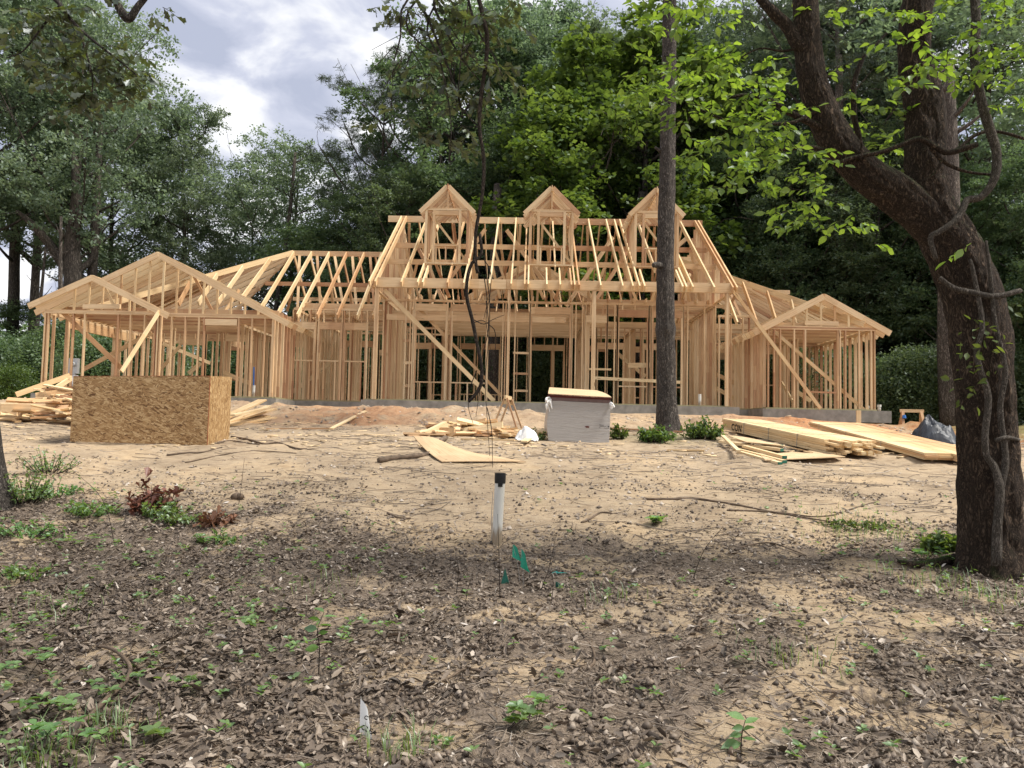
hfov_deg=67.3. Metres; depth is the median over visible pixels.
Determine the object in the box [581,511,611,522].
fallen stick
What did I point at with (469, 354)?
bush
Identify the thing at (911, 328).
understory tree
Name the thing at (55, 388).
scrap board
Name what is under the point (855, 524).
grass patch
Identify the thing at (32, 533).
shrub
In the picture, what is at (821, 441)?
lumber bundle
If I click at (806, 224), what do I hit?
understory tree
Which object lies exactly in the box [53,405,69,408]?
scrap board
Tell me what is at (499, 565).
upright twig
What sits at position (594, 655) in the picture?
fallen stick
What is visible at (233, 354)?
bush
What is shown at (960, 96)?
tall tree
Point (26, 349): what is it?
bush
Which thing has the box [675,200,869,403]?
understory tree
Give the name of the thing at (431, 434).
scrap board
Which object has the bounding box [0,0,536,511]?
oak tree
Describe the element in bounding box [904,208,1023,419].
understory tree
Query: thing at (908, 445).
lumber bundle
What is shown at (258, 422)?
long board
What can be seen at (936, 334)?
tree trunk
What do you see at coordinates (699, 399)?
pipe stub
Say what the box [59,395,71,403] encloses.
scrap board
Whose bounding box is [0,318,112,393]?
bush
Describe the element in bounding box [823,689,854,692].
fallen stick
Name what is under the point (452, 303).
understory tree
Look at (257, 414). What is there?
long board
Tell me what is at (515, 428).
scrap board
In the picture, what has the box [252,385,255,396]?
pipe stub
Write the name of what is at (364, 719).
marker flag
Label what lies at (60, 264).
tree trunk
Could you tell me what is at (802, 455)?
plywood sheet
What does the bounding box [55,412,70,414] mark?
scrap board
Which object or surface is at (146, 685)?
leaf litter
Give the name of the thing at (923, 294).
understory tree
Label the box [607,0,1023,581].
leaning forked tree
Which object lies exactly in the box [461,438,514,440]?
long board
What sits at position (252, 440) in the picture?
fallen stick
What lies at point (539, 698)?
creeper
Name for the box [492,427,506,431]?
scrap board
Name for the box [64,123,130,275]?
tree trunk
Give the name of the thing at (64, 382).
leaning board
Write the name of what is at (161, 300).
timber frame house
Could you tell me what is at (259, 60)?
sky
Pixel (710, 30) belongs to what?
willow oak tree
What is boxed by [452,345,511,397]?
bush
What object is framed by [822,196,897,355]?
understory tree
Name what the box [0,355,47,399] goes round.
bush
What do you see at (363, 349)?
bush
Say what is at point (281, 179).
willow oak tree
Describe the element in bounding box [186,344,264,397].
bush
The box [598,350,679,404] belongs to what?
bush
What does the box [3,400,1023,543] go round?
sand clods
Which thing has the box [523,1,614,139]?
tall tree
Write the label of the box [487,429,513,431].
scrap board
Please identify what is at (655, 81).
tall tree
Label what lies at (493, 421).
scrap board
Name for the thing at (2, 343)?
bush
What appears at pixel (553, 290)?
understory tree
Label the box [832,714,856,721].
fallen stick
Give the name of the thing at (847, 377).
bush
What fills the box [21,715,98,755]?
creeper
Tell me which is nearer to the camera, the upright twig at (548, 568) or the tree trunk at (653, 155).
the upright twig at (548, 568)
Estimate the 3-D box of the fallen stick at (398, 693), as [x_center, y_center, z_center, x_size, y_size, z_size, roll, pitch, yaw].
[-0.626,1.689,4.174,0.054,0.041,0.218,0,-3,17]
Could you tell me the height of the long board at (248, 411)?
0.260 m
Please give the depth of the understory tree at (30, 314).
41.37 m
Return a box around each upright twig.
[497,514,499,595]
[540,537,555,589]
[693,528,721,577]
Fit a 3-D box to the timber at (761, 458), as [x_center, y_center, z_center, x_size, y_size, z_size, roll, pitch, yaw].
[4.290,1.279,13.382,0.090,0.201,1.197,2,-4,-17]
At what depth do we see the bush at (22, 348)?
37.90 m
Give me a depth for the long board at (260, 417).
18.77 m
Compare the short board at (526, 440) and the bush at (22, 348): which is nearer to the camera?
the short board at (526, 440)
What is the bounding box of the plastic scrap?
[501,570,508,583]
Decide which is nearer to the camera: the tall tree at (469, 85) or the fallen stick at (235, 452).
the fallen stick at (235, 452)
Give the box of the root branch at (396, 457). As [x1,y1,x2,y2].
[377,451,430,462]
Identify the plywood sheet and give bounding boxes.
[414,436,525,461]
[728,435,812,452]
[761,450,844,460]
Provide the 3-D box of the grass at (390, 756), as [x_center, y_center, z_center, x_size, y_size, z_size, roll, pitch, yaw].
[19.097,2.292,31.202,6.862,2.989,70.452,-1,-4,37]
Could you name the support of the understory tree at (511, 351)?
on the ground at (240, 461)
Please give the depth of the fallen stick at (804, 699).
4.28 m
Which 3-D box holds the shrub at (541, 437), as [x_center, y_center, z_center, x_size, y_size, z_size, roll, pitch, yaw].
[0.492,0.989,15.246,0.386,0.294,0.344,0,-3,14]
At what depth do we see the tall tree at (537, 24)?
42.38 m
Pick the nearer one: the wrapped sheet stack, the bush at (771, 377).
the wrapped sheet stack
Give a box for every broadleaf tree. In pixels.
[464,78,722,354]
[465,0,792,342]
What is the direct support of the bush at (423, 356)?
on the ground at (240, 461)
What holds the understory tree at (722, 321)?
on the ground at (240, 461)
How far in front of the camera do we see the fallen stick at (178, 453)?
13.23 m
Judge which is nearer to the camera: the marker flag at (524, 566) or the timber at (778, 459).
the marker flag at (524, 566)
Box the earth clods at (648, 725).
[0,459,1023,767]
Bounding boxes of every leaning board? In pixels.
[15,373,70,396]
[55,376,71,385]
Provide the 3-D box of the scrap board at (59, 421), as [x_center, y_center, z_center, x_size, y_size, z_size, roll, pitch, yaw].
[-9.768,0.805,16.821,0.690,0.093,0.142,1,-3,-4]
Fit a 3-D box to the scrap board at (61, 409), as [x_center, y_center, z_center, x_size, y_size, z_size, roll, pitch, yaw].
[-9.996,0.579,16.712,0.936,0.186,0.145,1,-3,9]
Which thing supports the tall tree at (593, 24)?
on the ground at (240, 461)
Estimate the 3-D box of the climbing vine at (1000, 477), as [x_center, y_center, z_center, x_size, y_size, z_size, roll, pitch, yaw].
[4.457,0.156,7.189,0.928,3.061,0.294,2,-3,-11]
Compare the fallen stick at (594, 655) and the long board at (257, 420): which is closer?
the fallen stick at (594, 655)
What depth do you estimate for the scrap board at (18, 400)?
17.23 m
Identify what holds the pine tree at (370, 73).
on the ground at (240, 461)
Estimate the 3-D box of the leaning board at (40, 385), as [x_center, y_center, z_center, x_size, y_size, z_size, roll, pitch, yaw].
[-12.781,0.023,20.991,0.038,0.726,1.351,-2,-4,40]
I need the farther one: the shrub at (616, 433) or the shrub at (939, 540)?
the shrub at (616, 433)
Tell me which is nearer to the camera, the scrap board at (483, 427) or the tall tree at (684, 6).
the scrap board at (483, 427)
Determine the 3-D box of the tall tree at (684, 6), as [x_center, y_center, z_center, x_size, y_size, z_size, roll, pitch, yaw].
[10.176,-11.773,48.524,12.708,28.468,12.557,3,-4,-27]
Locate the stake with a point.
(858, 416)
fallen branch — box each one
[643,497,832,522]
[727,509,838,516]
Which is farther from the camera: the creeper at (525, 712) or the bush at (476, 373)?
the bush at (476, 373)
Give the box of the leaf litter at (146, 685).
[0,451,1023,767]
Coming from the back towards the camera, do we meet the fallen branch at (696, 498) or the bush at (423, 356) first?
the bush at (423, 356)
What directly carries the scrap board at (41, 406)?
on the scrap board at (51, 416)
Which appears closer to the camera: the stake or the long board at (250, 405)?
the long board at (250, 405)
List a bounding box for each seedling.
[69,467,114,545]
[304,607,336,675]
[721,711,758,752]
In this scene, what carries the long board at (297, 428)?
on the ground at (240, 461)
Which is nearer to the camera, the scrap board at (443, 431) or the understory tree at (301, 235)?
the scrap board at (443, 431)
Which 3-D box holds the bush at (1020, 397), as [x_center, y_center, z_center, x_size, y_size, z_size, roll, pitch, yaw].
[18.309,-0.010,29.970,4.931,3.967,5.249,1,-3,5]
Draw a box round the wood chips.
[2,399,1023,463]
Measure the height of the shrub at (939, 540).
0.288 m
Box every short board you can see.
[521,428,544,441]
[667,449,703,450]
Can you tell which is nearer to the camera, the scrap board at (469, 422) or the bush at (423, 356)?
the scrap board at (469, 422)
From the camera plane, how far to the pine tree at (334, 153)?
43.15 m
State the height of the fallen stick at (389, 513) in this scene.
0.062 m
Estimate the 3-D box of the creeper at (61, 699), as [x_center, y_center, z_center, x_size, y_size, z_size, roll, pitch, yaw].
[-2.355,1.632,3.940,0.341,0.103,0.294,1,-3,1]
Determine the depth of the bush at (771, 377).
29.04 m
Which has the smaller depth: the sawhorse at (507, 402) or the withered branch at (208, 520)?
the withered branch at (208, 520)
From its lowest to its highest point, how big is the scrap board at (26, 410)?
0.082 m
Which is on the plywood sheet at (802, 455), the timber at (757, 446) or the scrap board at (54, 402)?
the timber at (757, 446)
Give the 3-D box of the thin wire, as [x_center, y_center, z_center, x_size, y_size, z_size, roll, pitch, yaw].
[-0.218,1.470,8.300,0.009,0.600,0.018,-1,-4,38]
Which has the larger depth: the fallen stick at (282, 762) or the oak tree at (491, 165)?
the oak tree at (491, 165)
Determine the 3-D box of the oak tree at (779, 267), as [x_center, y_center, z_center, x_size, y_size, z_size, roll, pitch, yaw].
[13.325,-5.347,35.684,7.844,14.767,8.635,0,-3,14]
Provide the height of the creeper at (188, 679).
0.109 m
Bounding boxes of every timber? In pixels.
[718,440,783,450]
[730,438,781,446]
[733,448,786,462]
[736,451,782,464]
[742,445,786,458]
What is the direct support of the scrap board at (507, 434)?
on the ground at (240, 461)
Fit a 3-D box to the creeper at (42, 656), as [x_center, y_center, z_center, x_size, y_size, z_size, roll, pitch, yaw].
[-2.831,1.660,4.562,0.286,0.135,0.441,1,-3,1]
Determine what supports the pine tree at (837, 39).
on the ground at (240, 461)
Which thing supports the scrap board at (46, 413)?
on the scrap board at (51, 416)
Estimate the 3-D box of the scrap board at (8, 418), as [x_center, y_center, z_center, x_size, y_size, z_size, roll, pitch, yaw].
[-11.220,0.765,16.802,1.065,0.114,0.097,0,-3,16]
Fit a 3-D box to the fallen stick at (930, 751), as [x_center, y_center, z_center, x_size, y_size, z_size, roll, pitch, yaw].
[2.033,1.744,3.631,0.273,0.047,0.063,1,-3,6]
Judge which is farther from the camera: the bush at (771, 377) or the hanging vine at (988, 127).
the bush at (771, 377)
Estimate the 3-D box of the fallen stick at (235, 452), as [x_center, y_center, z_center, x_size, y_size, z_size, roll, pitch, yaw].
[-4.537,1.217,12.902,1.729,0.199,0.618,2,-4,-21]
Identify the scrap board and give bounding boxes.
[0,403,59,411]
[0,413,30,418]
[0,417,18,420]
[3,412,17,414]
[6,397,70,404]
[13,409,35,412]
[27,401,62,403]
[30,407,71,414]
[30,415,70,418]
[31,404,70,411]
[33,412,54,414]
[35,389,71,397]
[39,418,55,420]
[43,384,72,390]
[44,386,72,389]
[47,409,69,414]
[47,420,70,422]
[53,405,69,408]
[55,394,71,401]
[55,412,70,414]
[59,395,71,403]
[403,432,445,436]
[434,430,450,433]
[439,427,454,436]
[452,431,475,435]
[454,424,460,430]
[457,417,482,425]
[463,422,502,431]
[477,420,497,423]
[481,431,494,434]
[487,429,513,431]
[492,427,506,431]
[492,433,507,437]
[500,432,511,436]
[503,427,517,429]
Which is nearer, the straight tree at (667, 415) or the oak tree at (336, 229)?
the straight tree at (667, 415)
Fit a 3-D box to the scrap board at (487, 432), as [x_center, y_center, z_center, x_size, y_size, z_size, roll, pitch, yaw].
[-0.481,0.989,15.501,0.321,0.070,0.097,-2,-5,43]
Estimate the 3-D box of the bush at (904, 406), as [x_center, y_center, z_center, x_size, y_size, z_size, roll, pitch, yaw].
[14.411,0.301,29.077,3.784,3.044,4.028,3,-4,-32]
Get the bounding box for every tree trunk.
[28,242,65,385]
[39,216,78,372]
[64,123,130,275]
[267,152,307,310]
[480,183,513,400]
[634,191,645,403]
[636,143,656,193]
[794,54,872,346]
[923,241,988,352]
[937,62,992,425]
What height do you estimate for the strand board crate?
1.320 m
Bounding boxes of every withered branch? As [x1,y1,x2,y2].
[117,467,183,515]
[193,505,239,528]
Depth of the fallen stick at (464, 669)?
4.51 m
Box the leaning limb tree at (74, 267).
[15,152,100,322]
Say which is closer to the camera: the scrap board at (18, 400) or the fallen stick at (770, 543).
the fallen stick at (770, 543)
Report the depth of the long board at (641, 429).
17.73 m
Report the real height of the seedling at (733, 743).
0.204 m
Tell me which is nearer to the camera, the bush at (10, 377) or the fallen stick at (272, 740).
the fallen stick at (272, 740)
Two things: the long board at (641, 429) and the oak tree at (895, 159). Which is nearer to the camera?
the long board at (641, 429)
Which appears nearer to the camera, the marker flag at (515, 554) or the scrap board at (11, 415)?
the marker flag at (515, 554)
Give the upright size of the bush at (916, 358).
3.480 m
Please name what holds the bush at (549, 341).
on the ground at (240, 461)
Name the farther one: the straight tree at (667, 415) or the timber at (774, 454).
the straight tree at (667, 415)
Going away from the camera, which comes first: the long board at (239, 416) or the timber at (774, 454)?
the timber at (774, 454)
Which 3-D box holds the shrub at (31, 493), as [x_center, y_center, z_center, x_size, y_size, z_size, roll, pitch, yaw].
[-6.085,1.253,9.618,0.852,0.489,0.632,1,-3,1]
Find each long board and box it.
[230,399,266,417]
[230,405,271,420]
[230,407,270,415]
[230,408,276,421]
[230,415,270,423]
[230,417,276,424]
[230,421,267,426]
[266,428,328,428]
[329,411,366,429]
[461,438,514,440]
[612,428,682,431]
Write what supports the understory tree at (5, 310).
on the ground at (240, 461)
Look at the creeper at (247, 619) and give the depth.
5.37 m
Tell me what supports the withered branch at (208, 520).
on the ground at (240, 461)
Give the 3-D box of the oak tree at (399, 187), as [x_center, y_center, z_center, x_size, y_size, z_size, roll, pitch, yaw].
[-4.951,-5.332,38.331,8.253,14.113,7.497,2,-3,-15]
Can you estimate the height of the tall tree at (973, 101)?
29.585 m
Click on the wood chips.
(521, 445)
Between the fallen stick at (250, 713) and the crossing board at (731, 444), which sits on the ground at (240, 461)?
the fallen stick at (250, 713)
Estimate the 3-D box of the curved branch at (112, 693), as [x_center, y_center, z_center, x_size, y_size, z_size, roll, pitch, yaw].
[-2.254,1.676,4.230,0.270,0.136,1.634,2,-4,-21]
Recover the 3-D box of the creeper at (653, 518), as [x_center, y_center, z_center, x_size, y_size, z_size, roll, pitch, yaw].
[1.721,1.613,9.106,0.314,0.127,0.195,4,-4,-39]
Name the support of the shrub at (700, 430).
on the ground at (240, 461)
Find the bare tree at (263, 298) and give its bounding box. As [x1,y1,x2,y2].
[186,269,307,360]
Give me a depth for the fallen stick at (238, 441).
14.29 m
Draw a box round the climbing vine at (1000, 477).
[940,240,1022,566]
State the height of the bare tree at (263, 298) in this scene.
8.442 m
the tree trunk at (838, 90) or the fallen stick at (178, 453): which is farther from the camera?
the tree trunk at (838, 90)
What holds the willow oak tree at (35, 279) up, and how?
on the ground at (240, 461)
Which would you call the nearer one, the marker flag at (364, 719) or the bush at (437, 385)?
the marker flag at (364, 719)
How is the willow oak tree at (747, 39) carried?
on the ground at (240, 461)
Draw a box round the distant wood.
[0,320,201,374]
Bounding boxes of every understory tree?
[0,298,43,340]
[19,291,57,335]
[250,211,370,374]
[291,226,427,357]
[365,249,464,380]
[412,214,528,392]
[436,240,574,400]
[501,203,621,353]
[583,214,719,376]
[645,219,745,393]
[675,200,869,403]
[721,199,930,399]
[753,172,887,354]
[788,235,922,392]
[816,225,936,418]
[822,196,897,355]
[849,162,1018,356]
[857,205,1023,406]
[864,136,1021,356]
[891,225,1023,413]
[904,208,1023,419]
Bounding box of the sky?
[0,0,1023,354]
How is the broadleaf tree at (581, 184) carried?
on the ground at (240, 461)
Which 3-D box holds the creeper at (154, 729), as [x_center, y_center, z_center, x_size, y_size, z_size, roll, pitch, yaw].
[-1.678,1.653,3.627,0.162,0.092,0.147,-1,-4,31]
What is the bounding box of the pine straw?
[0,494,1023,767]
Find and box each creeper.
[0,647,56,675]
[8,692,81,716]
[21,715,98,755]
[36,534,97,549]
[85,672,135,700]
[136,721,172,747]
[169,674,200,696]
[195,533,219,546]
[228,614,258,626]
[502,703,544,729]
[505,691,551,721]
[645,515,667,524]
[895,547,949,560]
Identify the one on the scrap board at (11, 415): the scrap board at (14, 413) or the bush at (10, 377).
the scrap board at (14, 413)
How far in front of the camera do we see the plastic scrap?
6.78 m
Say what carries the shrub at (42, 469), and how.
on the ground at (240, 461)
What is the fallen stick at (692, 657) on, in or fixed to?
on the ground at (240, 461)
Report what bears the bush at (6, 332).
on the ground at (240, 461)
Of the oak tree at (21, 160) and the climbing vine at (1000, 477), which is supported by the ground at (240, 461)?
the oak tree at (21, 160)
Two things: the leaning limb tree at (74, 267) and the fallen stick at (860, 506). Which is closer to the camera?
the fallen stick at (860, 506)
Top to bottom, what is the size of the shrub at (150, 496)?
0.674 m
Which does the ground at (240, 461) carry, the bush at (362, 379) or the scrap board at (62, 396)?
the bush at (362, 379)
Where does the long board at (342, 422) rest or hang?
on the ground at (240, 461)
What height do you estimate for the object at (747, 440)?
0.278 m
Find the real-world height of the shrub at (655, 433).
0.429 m
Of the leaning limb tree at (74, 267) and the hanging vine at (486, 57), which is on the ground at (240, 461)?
the leaning limb tree at (74, 267)
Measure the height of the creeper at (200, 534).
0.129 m
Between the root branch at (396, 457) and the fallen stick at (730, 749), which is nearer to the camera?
the fallen stick at (730, 749)
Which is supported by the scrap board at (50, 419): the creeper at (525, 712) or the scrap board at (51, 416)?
the scrap board at (51, 416)
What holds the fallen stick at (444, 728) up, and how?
on the ground at (240, 461)
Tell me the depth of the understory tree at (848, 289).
33.47 m
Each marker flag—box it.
[360,698,375,738]
[512,545,520,579]
[521,549,528,571]
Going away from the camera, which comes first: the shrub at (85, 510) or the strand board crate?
the shrub at (85, 510)
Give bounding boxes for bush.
[0,315,21,354]
[0,316,139,394]
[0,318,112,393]
[0,331,48,399]
[0,332,55,395]
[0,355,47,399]
[30,330,165,386]
[60,336,211,375]
[165,341,268,397]
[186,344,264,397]
[232,342,269,396]
[293,330,381,398]
[326,354,380,399]
[347,329,463,399]
[415,360,470,399]
[419,336,509,400]
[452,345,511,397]
[479,361,531,401]
[502,343,589,401]
[524,336,621,401]
[556,340,635,403]
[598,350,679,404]
[649,338,724,405]
[720,346,853,408]
[799,345,893,408]
[842,352,936,424]
[857,340,938,424]
[932,334,1023,425]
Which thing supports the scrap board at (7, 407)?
on the scrap board
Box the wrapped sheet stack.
[544,387,614,442]
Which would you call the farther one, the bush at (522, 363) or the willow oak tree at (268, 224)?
the willow oak tree at (268, 224)
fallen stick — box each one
[167,447,222,455]
[185,450,295,462]
[217,440,259,444]
[228,719,296,751]
[231,436,319,449]
[239,690,270,737]
[279,746,299,766]
[385,685,402,703]
[387,512,410,518]
[411,715,467,739]
[444,668,496,680]
[571,619,595,669]
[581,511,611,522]
[679,644,716,668]
[695,617,701,631]
[727,730,741,754]
[734,542,806,555]
[787,691,822,706]
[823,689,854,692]
[827,581,865,587]
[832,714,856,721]
[845,501,874,510]
[910,745,967,756]
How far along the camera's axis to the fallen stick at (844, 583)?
6.82 m
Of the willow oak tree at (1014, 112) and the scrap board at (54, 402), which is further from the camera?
the willow oak tree at (1014, 112)
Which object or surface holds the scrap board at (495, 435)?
on the ground at (240, 461)
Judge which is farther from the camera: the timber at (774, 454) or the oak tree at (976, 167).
the oak tree at (976, 167)
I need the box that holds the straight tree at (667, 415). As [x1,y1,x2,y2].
[645,0,683,432]
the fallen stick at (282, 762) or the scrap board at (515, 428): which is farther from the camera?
the scrap board at (515, 428)
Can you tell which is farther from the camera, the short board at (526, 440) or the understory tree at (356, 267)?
the understory tree at (356, 267)
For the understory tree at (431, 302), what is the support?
on the ground at (240, 461)
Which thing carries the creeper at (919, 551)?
on the ground at (240, 461)
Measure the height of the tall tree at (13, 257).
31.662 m
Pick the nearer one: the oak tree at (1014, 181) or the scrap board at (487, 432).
the scrap board at (487, 432)
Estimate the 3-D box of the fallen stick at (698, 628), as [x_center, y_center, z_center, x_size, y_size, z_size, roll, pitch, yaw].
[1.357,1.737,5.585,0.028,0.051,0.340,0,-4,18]
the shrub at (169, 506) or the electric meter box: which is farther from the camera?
the electric meter box
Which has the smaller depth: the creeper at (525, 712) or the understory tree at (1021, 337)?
the creeper at (525, 712)
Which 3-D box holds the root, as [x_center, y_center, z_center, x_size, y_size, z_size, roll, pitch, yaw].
[4.235,1.739,7.622,0.936,0.124,0.211,3,-4,-23]
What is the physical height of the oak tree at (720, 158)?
16.315 m
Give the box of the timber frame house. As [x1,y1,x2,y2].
[27,183,891,422]
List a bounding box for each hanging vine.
[465,0,502,467]
[928,0,1022,299]
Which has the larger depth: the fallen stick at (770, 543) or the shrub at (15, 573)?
the fallen stick at (770, 543)
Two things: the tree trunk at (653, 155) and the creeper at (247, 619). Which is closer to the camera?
the creeper at (247, 619)
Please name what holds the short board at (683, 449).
on the ground at (240, 461)
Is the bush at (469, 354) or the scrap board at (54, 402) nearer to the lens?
the scrap board at (54, 402)
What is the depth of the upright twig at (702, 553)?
7.06 m
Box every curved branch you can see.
[42,644,132,762]
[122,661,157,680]
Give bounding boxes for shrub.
[0,519,66,538]
[0,560,67,581]
[4,465,62,503]
[16,445,81,472]
[24,477,83,498]
[56,498,121,517]
[141,496,182,518]
[155,510,205,525]
[191,527,245,545]
[532,427,546,440]
[610,423,629,439]
[637,423,677,443]
[676,414,725,439]
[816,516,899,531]
[918,529,956,553]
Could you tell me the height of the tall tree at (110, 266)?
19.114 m
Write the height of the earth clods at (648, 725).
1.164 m
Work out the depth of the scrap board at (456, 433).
15.48 m
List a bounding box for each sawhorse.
[495,395,521,427]
[898,409,923,424]
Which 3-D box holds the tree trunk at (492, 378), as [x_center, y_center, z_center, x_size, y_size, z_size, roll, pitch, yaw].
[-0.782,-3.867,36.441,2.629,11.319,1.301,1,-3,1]
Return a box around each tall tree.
[0,0,153,338]
[0,83,234,289]
[117,93,250,374]
[395,0,552,180]
[436,0,585,339]
[486,0,657,256]
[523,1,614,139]
[597,0,757,218]
[602,25,684,218]
[738,0,977,244]
[828,0,1023,246]
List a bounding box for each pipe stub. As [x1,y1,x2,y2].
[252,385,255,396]
[492,473,505,545]
[698,394,700,404]
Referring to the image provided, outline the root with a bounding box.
[897,553,954,567]
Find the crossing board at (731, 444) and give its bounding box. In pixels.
[721,435,740,451]
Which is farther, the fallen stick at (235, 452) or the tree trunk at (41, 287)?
the tree trunk at (41, 287)
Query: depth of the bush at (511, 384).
37.50 m
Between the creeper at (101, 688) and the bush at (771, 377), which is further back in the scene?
the bush at (771, 377)
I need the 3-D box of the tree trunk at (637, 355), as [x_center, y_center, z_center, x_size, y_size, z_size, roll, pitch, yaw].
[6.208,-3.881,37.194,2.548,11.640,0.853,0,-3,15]
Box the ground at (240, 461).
[0,399,1023,767]
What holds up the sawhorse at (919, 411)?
on the ground at (240, 461)
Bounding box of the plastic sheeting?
[912,414,955,443]
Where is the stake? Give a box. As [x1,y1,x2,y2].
[856,410,860,422]
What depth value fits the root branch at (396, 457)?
12.48 m
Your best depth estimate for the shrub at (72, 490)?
9.99 m
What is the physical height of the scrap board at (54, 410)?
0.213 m
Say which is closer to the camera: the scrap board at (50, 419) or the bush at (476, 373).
the scrap board at (50, 419)
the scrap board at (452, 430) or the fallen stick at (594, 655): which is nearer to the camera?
the fallen stick at (594, 655)
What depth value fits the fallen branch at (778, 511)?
9.65 m
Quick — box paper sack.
[515,426,538,440]
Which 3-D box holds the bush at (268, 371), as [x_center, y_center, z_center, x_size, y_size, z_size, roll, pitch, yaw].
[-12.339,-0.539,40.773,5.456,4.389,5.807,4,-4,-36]
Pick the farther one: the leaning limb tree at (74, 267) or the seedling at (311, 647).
the leaning limb tree at (74, 267)
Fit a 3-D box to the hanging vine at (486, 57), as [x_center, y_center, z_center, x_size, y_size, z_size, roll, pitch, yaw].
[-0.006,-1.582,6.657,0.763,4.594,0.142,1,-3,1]
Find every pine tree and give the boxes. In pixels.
[295,58,473,251]
[344,43,484,339]
[731,0,986,192]
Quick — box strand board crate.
[70,376,231,444]
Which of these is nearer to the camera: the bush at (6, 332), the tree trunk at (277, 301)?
the bush at (6, 332)
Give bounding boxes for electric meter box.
[68,358,79,385]
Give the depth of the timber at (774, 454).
13.61 m
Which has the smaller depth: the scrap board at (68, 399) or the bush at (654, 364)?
the scrap board at (68, 399)
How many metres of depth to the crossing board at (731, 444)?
14.29 m
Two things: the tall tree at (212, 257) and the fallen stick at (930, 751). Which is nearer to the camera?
the fallen stick at (930, 751)
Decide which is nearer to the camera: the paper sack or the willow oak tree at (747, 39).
the paper sack
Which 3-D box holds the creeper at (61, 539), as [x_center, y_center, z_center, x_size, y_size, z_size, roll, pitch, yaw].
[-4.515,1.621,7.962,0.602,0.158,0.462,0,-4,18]
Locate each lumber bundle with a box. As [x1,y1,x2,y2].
[722,418,884,455]
[808,422,956,461]
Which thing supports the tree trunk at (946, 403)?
on the ground at (240, 461)
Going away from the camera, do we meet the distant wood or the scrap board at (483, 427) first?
the scrap board at (483, 427)
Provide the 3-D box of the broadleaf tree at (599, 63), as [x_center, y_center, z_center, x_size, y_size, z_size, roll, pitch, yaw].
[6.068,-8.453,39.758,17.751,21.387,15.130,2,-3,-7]
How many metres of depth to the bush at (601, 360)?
36.58 m
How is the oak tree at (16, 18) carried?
on the ground at (240, 461)
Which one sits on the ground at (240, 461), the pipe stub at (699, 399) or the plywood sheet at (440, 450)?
the plywood sheet at (440, 450)
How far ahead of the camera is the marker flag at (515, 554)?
6.80 m
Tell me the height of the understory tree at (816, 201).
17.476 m
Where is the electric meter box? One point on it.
(76, 365)
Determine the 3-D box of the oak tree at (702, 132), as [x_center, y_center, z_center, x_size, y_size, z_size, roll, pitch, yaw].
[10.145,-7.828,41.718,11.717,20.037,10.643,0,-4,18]
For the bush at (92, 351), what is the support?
on the ground at (240, 461)
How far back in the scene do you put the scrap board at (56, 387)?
17.88 m
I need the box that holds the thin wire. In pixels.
[491,493,492,540]
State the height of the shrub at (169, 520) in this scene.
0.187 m
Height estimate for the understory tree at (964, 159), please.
16.381 m
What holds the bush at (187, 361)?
on the ground at (240, 461)
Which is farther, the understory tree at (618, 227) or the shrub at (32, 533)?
the understory tree at (618, 227)
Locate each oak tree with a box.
[0,0,112,238]
[0,0,215,270]
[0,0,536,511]
[0,1,213,330]
[174,172,315,310]
[180,123,367,315]
[295,182,417,339]
[311,0,562,339]
[330,152,480,380]
[437,103,617,401]
[598,7,827,193]
[598,84,787,348]
[603,0,896,238]
[674,113,851,338]
[727,111,899,347]
[795,113,969,423]
[798,0,1023,238]
[872,155,1023,351]
[920,137,1023,349]
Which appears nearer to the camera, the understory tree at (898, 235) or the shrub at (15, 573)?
the shrub at (15, 573)
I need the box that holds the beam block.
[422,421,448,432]
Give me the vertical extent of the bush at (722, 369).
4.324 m
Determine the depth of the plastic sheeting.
16.18 m
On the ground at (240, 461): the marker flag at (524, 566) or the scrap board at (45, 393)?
the marker flag at (524, 566)
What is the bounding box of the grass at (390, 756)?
[0,494,1023,767]
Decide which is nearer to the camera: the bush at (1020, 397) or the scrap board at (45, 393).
the scrap board at (45, 393)
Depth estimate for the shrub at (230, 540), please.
8.24 m
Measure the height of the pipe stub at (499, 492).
0.860 m
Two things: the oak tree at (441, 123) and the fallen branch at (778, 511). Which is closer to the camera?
the fallen branch at (778, 511)
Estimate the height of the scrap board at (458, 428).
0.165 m

